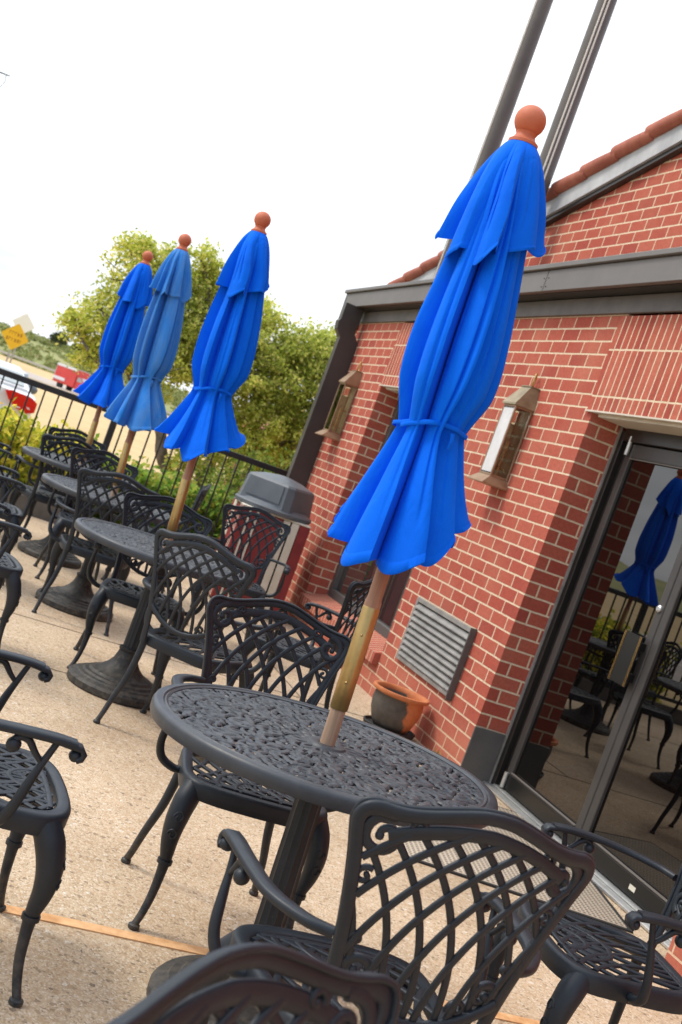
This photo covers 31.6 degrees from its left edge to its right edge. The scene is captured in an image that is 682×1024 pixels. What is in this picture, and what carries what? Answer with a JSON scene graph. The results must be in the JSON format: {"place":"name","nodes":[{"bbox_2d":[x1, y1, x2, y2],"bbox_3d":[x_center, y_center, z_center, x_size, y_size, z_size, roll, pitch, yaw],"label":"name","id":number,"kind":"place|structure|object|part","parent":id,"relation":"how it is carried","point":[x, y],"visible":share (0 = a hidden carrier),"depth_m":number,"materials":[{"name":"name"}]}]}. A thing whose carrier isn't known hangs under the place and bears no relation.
{"place":"outdoors","nodes":[
{"label":"outdoors","id":0,"kind":"place"},
{"bbox_2d":[22,370,78,394],"bbox_3d":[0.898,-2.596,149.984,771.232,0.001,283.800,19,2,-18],"label":"road","id":1,"kind":"structure","parent":0,"point":[43,380],"depth_m":146.32,"materials":[{"name":"grey asphalt"}]},
{"bbox_2d":[52,362,90,394],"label":"red truck","id":2,"kind":"object","parent":1,"relation":"on","point":[68,377],"visible":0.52,"depth_m":137.86,"materials":[{"name":"paint"}]},
{"bbox_2d":[0,329,182,415],"bbox_3d":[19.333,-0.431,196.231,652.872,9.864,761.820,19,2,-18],"label":"hills","id":3,"kind":"structure","parent":0,"point":[56,356],"depth_m":224.48,"materials":[{"name":"green plant"}]},
{"bbox_2d":[49,330,69,346],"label":"hill tree","id":4,"kind":"object","parent":3,"relation":"on","point":[53,335],"visible":0.74,"depth_m":240.77,"materials":[{"name":"green plant"}]},
{"bbox_2d":[0,354,227,485],"bbox_3d":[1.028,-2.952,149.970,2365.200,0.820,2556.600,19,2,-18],"label":"ground","id":5,"kind":"structure","parent":0,"point":[74,414],"depth_m":54.29,"materials":[{"name":"dirt"},{"name":"sand"}]},
{"bbox_2d":[0,72,24,86],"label":"utility pole","id":6,"kind":"object","parent":5,"relation":"on","point":[5,77],"visible":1,"depth_m":25.00,"materials":[{"name":"green"}]},
{"bbox_2d":[2,324,27,361],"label":"road sign","id":7,"kind":"object","parent":5,"relation":"on","point":[14,336],"visible":0.98,"depth_m":49.71,"materials":[{"name":"yellow metal"}]},
{"bbox_2d":[0,360,37,423],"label":"car","id":8,"kind":"object","parent":5,"relation":"on","point":[8,387],"visible":0.29,"depth_m":18.64,"materials":[{"name":"white paint"}]},
{"bbox_3d":[-5.553,-2.248,18.680,1.320,0.214,0.334,19,2,-22],"label":"rear window","id":9,"kind":"part","parent":8,"relation":"part of","materials":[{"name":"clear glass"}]},
{"bbox_2d":[9,314,34,363],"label":"road sign","id":10,"kind":"object","parent":5,"relation":"on","point":[25,322],"visible":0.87,"depth_m":53.58,"materials":[{"name":"white metal"}]},
{"bbox_2d":[0,397,99,506],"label":"hedge","id":11,"kind":"object","parent":5,"relation":"on","point":[21,434],"visible":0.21,"depth_m":11.30,"materials":[{"name":"green plant"}]},
{"bbox_2d":[6,491,96,523],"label":"planter curb","id":12,"kind":"structure","parent":5,"relation":"on","point":[40,511],"depth_m":11.07,"materials":[{"name":"concrete"}]},
{"bbox_2d":[0,350,171,413],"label":"guardrail","id":13,"kind":"object","parent":5,"relation":"on","point":[39,365],"visible":0.09,"depth_m":197.87,"materials":[{"name":"grey metal"}]},
{"bbox_2d":[0,322,188,414],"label":"scrub","id":14,"kind":"object","parent":5,"relation":"on","point":[179,393],"visible":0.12,"depth_m":226.38,"materials":[{"name":"green plant"}]},
{"bbox_2d":[0,368,287,549],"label":"railing","id":15,"kind":"object","parent":5,"relation":"on","point":[112,424],"visible":0.25,"depth_m":11.24,"materials":[{"name":"black metal"}]},
{"bbox_2d":[78,429,234,554],"bbox_3d":[-1.996,0.003,12.109,2.009,1.190,1.260,19,2,-18],"label":"hedge","id":16,"kind":"object","parent":5,"relation":"on","point":[167,483],"visible":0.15,"depth_m":11.87,"materials":[{"name":"green plant"}]},
{"bbox_2d":[42,227,336,495],"bbox_3d":[-1.556,-1.345,15.077,4.643,3.895,1.613,19,2,-18],"label":"tree","id":17,"kind":"object","parent":5,"relation":"on","point":[284,362],"visible":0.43,"depth_m":14.89,"materials":[{"name":"green plant"}]},
{"bbox_2d":[176,476,243,555],"bbox_3d":[-1.328,0.190,12.760,1.606,1.259,1.246,19,2,-18],"label":"shrub","id":18,"kind":"object","parent":5,"relation":"on","point":[228,492],"visible":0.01,"depth_m":12.70,"materials":[{"name":"green plant"}]},
{"bbox_2d":[183,438,294,503],"bbox_3d":[-1.190,-0.113,14.344,1.484,1.810,1.798,19,2,-18],"label":"shrub","id":19,"kind":"object","parent":5,"relation":"on","point":[212,477],"visible":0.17,"depth_m":14.19,"materials":[{"name":"green plant"}]},
{"bbox_2d":[222,419,292,488],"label":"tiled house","id":20,"kind":"structure","parent":5,"relation":"on","point":[234,464],"depth_m":26.82,"materials":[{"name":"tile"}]},
{"bbox_2d":[0,515,681,1023],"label":"patio","id":21,"kind":"structure","parent":0,"point":[118,779],"depth_m":4.12,"materials":[{"name":"beige concrete"}]},
{"bbox_2d":[0,442,12,501],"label":"patio chair","id":22,"kind":"object","parent":21,"relation":"on","point":[3,490],"visible":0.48,"depth_m":9.18,"materials":[{"name":"metal"}]},
{"bbox_2d":[0,465,25,585],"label":"patio chair","id":23,"kind":"object","parent":21,"relation":"on","point":[15,516],"visible":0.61,"depth_m":7.40,"materials":[{"name":"metal"}]},
{"bbox_2d":[0,503,31,646],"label":"patio chair","id":24,"kind":"object","parent":21,"relation":"on","point":[11,569],"visible":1,"depth_m":5.56,"materials":[{"name":"metal"}]},
{"bbox_2d":[0,649,86,1007],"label":"patio chair","id":25,"kind":"object","parent":21,"relation":"on","point":[37,806],"visible":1,"depth_m":2.73,"materials":[{"name":"metal"}]},
{"bbox_2d":[0,433,105,534],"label":"patio chair","id":26,"kind":"object","parent":21,"relation":"on","point":[35,493],"visible":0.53,"depth_m":8.91,"materials":[{"name":"metal"}]},
{"bbox_2d":[20,427,109,536],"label":"patio chair","id":27,"kind":"object","parent":21,"relation":"on","point":[51,431],"visible":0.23,"depth_m":10.05,"materials":[{"name":"metal"}]},
{"bbox_2d":[17,446,137,568],"bbox_3d":[-2.082,-0.001,9.083,0.904,0.738,0.904,19,3,-38],"label":"patio table","id":28,"kind":"object","parent":21,"relation":"on","point":[33,548],"visible":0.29,"depth_m":8.93,"materials":[{"name":"metal"}]},
{"bbox_2d":[73,251,152,464],"bbox_3d":[-1.725,-1.100,9.036,0.422,1.807,0.441,17,2,-18],"label":"patio umbrella","id":29,"kind":"object","parent":28,"relation":"on","point":[102,386],"visible":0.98,"depth_m":8.96,"materials":[{"name":"blue fabric"}]},
{"bbox_2d":[33,447,138,580],"bbox_3d":[-1.747,0.043,8.364,0.644,0.935,0.546,19,2,-19],"label":"patio chair","id":30,"kind":"object","parent":21,"relation":"on","point":[64,519],"visible":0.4,"depth_m":8.49,"materials":[{"name":"metal"}]},
{"bbox_2d":[31,467,160,636],"bbox_3d":[-1.454,0.194,7.192,0.644,0.935,0.546,20,2,-12],"label":"patio chair","id":31,"kind":"object","parent":21,"relation":"on","point":[66,544],"visible":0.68,"depth_m":6.99,"materials":[{"name":"metal"}]},
{"bbox_2d":[35,473,180,621],"bbox_3d":[-1.545,0.254,7.510,0.904,0.738,0.904,21,2,22],"label":"patio table","id":32,"kind":"object","parent":21,"relation":"on","point":[74,597],"visible":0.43,"depth_m":7.38,"materials":[{"name":"metal"}]},
{"bbox_2d":[104,234,191,496],"bbox_3d":[-1.193,-0.847,7.465,0.409,1.807,0.412,15,2,-18],"label":"patio umbrella","id":33,"kind":"object","parent":32,"relation":"on","point":[137,404],"visible":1,"depth_m":7.38,"materials":[{"name":"blue fabric"}]},
{"bbox_2d":[67,492,213,688],"bbox_3d":[-1.017,0.389,6.244,0.644,0.935,0.546,20,2,-12],"label":"patio chair","id":34,"kind":"object","parent":21,"relation":"on","point":[112,588],"visible":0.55,"depth_m":6.38,"materials":[{"name":"metal"}]},
{"bbox_2d":[101,484,210,593],"bbox_3d":[-1.409,0.135,9.231,0.546,0.935,0.644,20,2,-8],"label":"patio chair","id":35,"kind":"object","parent":21,"relation":"on","point":[201,494],"visible":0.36,"depth_m":9.11,"materials":[{"name":"metal"}]},
{"bbox_2d":[66,518,252,709],"bbox_3d":[-0.975,0.524,5.854,0.904,0.738,0.904,20,2,2],"label":"patio table","id":36,"kind":"object","parent":21,"relation":"on","point":[101,680],"visible":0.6,"depth_m":5.74,"materials":[{"name":"metal"}]},
{"bbox_2d":[154,211,270,547],"bbox_3d":[-0.603,-0.569,5.827,0.403,1.805,0.400,21,2,12],"label":"patio umbrella","id":37,"kind":"object","parent":36,"relation":"on","point":[198,421],"visible":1,"depth_m":5.74,"materials":[{"name":"blue fabric"}]},
{"bbox_2d":[0,531,362,716],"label":"patio joints","id":38,"kind":"object","parent":21,"relation":"on","point":[170,659],"visible":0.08,"depth_m":7.05,"materials":[{"name":"brown"}]},
{"bbox_2d":[93,528,285,760],"bbox_3d":[-0.642,0.561,5.309,0.644,0.935,0.546,21,2,18],"label":"patio chair","id":39,"kind":"object","parent":21,"relation":"on","point":[165,639],"visible":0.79,"depth_m":5.13,"materials":[{"name":"metal"}]},
{"bbox_2d":[185,504,290,657],"bbox_3d":[-0.708,0.430,8.196,0.644,0.935,0.546,20,2,-4],"label":"patio chair","id":40,"kind":"object","parent":21,"relation":"on","point":[256,590],"visible":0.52,"depth_m":8.40,"materials":[{"name":"metal"}]},
{"bbox_2d":[121,595,366,930],"bbox_3d":[-0.271,0.759,3.634,0.644,0.935,0.546,20,2,-16],"label":"patio chair","id":41,"kind":"object","parent":21,"relation":"on","point":[254,800],"visible":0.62,"depth_m":3.73,"materials":[{"name":"metal"}]},
{"bbox_2d":[106,942,400,1023],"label":"patio chair","id":42,"kind":"object","parent":21,"relation":"on","point":[374,997],"visible":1,"depth_m":1.20,"materials":[{"name":"metal"}]},
{"bbox_2d":[209,471,313,610],"bbox_3d":[-0.669,0.230,10.210,0.688,1.135,0.688,20,2,-14],"label":"trash can","id":43,"kind":"object","parent":21,"relation":"on","point":[285,500],"visible":0.69,"depth_m":9.96,"materials":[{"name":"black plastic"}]},
{"bbox_2d":[2,904,539,1023],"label":"expansion strip","id":44,"kind":"object","parent":21,"relation":"on","point":[109,931],"visible":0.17,"depth_m":3.28,"materials":[{"name":"brown wood"}]},
{"bbox_2d":[231,579,372,708],"bbox_3d":[-0.187,0.691,6.299,0.546,0.935,0.644,21,2,22],"label":"patio chair","id":45,"kind":"object","parent":21,"relation":"on","point":[300,650],"visible":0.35,"depth_m":6.12,"materials":[{"name":"metal"}]},
{"bbox_2d":[146,683,497,1023],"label":"patio table","id":46,"kind":"object","parent":21,"relation":"on","point":[315,765],"visible":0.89,"depth_m":2.99,"materials":[{"name":"metal"}]},
{"bbox_2d":[320,105,545,746],"bbox_3d":[0.215,-0.169,3.013,0.336,1.777,0.351,18,1,-18],"label":"patio umbrella","id":47,"kind":"object","parent":46,"relation":"on","point":[403,508],"visible":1,"depth_m":2.94,"materials":[{"name":"blue fabric"}]},
{"bbox_2d":[192,796,594,1023],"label":"patio chair","id":48,"kind":"object","parent":21,"relation":"on","point":[342,948],"visible":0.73,"depth_m":2.14,"materials":[{"name":"metal"}]},
{"bbox_2d":[363,680,428,739],"bbox_3d":[0.323,1.200,7.244,0.360,0.260,0.360,19,2,-18],"label":"flower pot","id":49,"kind":"object","parent":21,"relation":"on","point":[397,709],"visible":0.89,"depth_m":7.13,"materials":[{"name":"ceramic"}]},
{"bbox_2d":[282,109,681,975],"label":"brick restaurant","id":50,"kind":"structure","parent":21,"relation":"on","point":[526,639],"depth_m":6.74,"materials":[{"name":"brick"}]},
{"bbox_2d":[315,361,362,441],"bbox_3d":[0.004,-1.023,10.827,0.177,0.749,0.248,19,2,-18],"label":"wall lantern","id":51,"kind":"object","parent":50,"relation":"attached to","point":[337,416],"depth_m":10.82,"materials":[{"name":"beige metal"}]},
{"bbox_2d":[327,400,412,638],"bbox_3d":[0.522,0.013,9.310,0.090,1.815,2.056,19,2,-18],"label":"window","id":52,"kind":"structure","parent":50,"relation":"in","point":[344,576],"depth_m":9.62,"materials":[{"name":"grey glass"}]},
{"bbox_2d":[433,0,552,278],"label":"flagpole","id":53,"kind":"object","parent":50,"relation":"on","point":[507,101],"visible":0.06,"depth_m":10.29,"materials":[{"name":"metal"}]},
{"bbox_2d":[467,373,540,490],"bbox_3d":[1.024,-0.522,7.391,0.177,0.749,0.248,19,2,-18],"label":"wall lantern","id":54,"kind":"object","parent":50,"relation":"attached to","point":[501,454],"depth_m":7.38,"materials":[{"name":"beige metal"}]},
{"bbox_2d":[540,0,616,195],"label":"flagpole","id":55,"kind":"object","parent":50,"relation":"on","point":[566,111],"visible":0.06,"depth_m":9.01,"materials":[{"name":"metal"}]},
{"bbox_2d":[500,436,681,848],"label":"door","id":56,"kind":"structure","parent":50,"relation":"in","point":[632,566],"depth_m":6.27,"materials":[{"name":"paint"}]},
{"bbox_2d":[575,566,681,929],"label":"door","id":57,"kind":"structure","parent":50,"relation":"in","point":[636,805],"depth_m":5.60,"materials":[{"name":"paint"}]},
{"bbox_2d":[381,774,632,933],"bbox_3d":[0.673,1.522,5.623,1.020,0.011,1.390,20,2,-6],"label":"door mat","id":58,"kind":"object","parent":21,"relation":"on","point":[592,902],"depth_m":5.12,"materials":[{"name":"black rubber"}]},
{"bbox_2d":[469,822,681,1023],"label":"patio chair","id":59,"kind":"object","parent":21,"relation":"on","point":[594,942],"visible":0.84,"depth_m":3.10,"materials":[{"name":"metal"}]},
{"bbox_2d":[0,0,681,405],"label":"sky","id":60,"kind":"structure","parent":0,"point":[358,127],"materials":[{"name":"white"}]}
]}

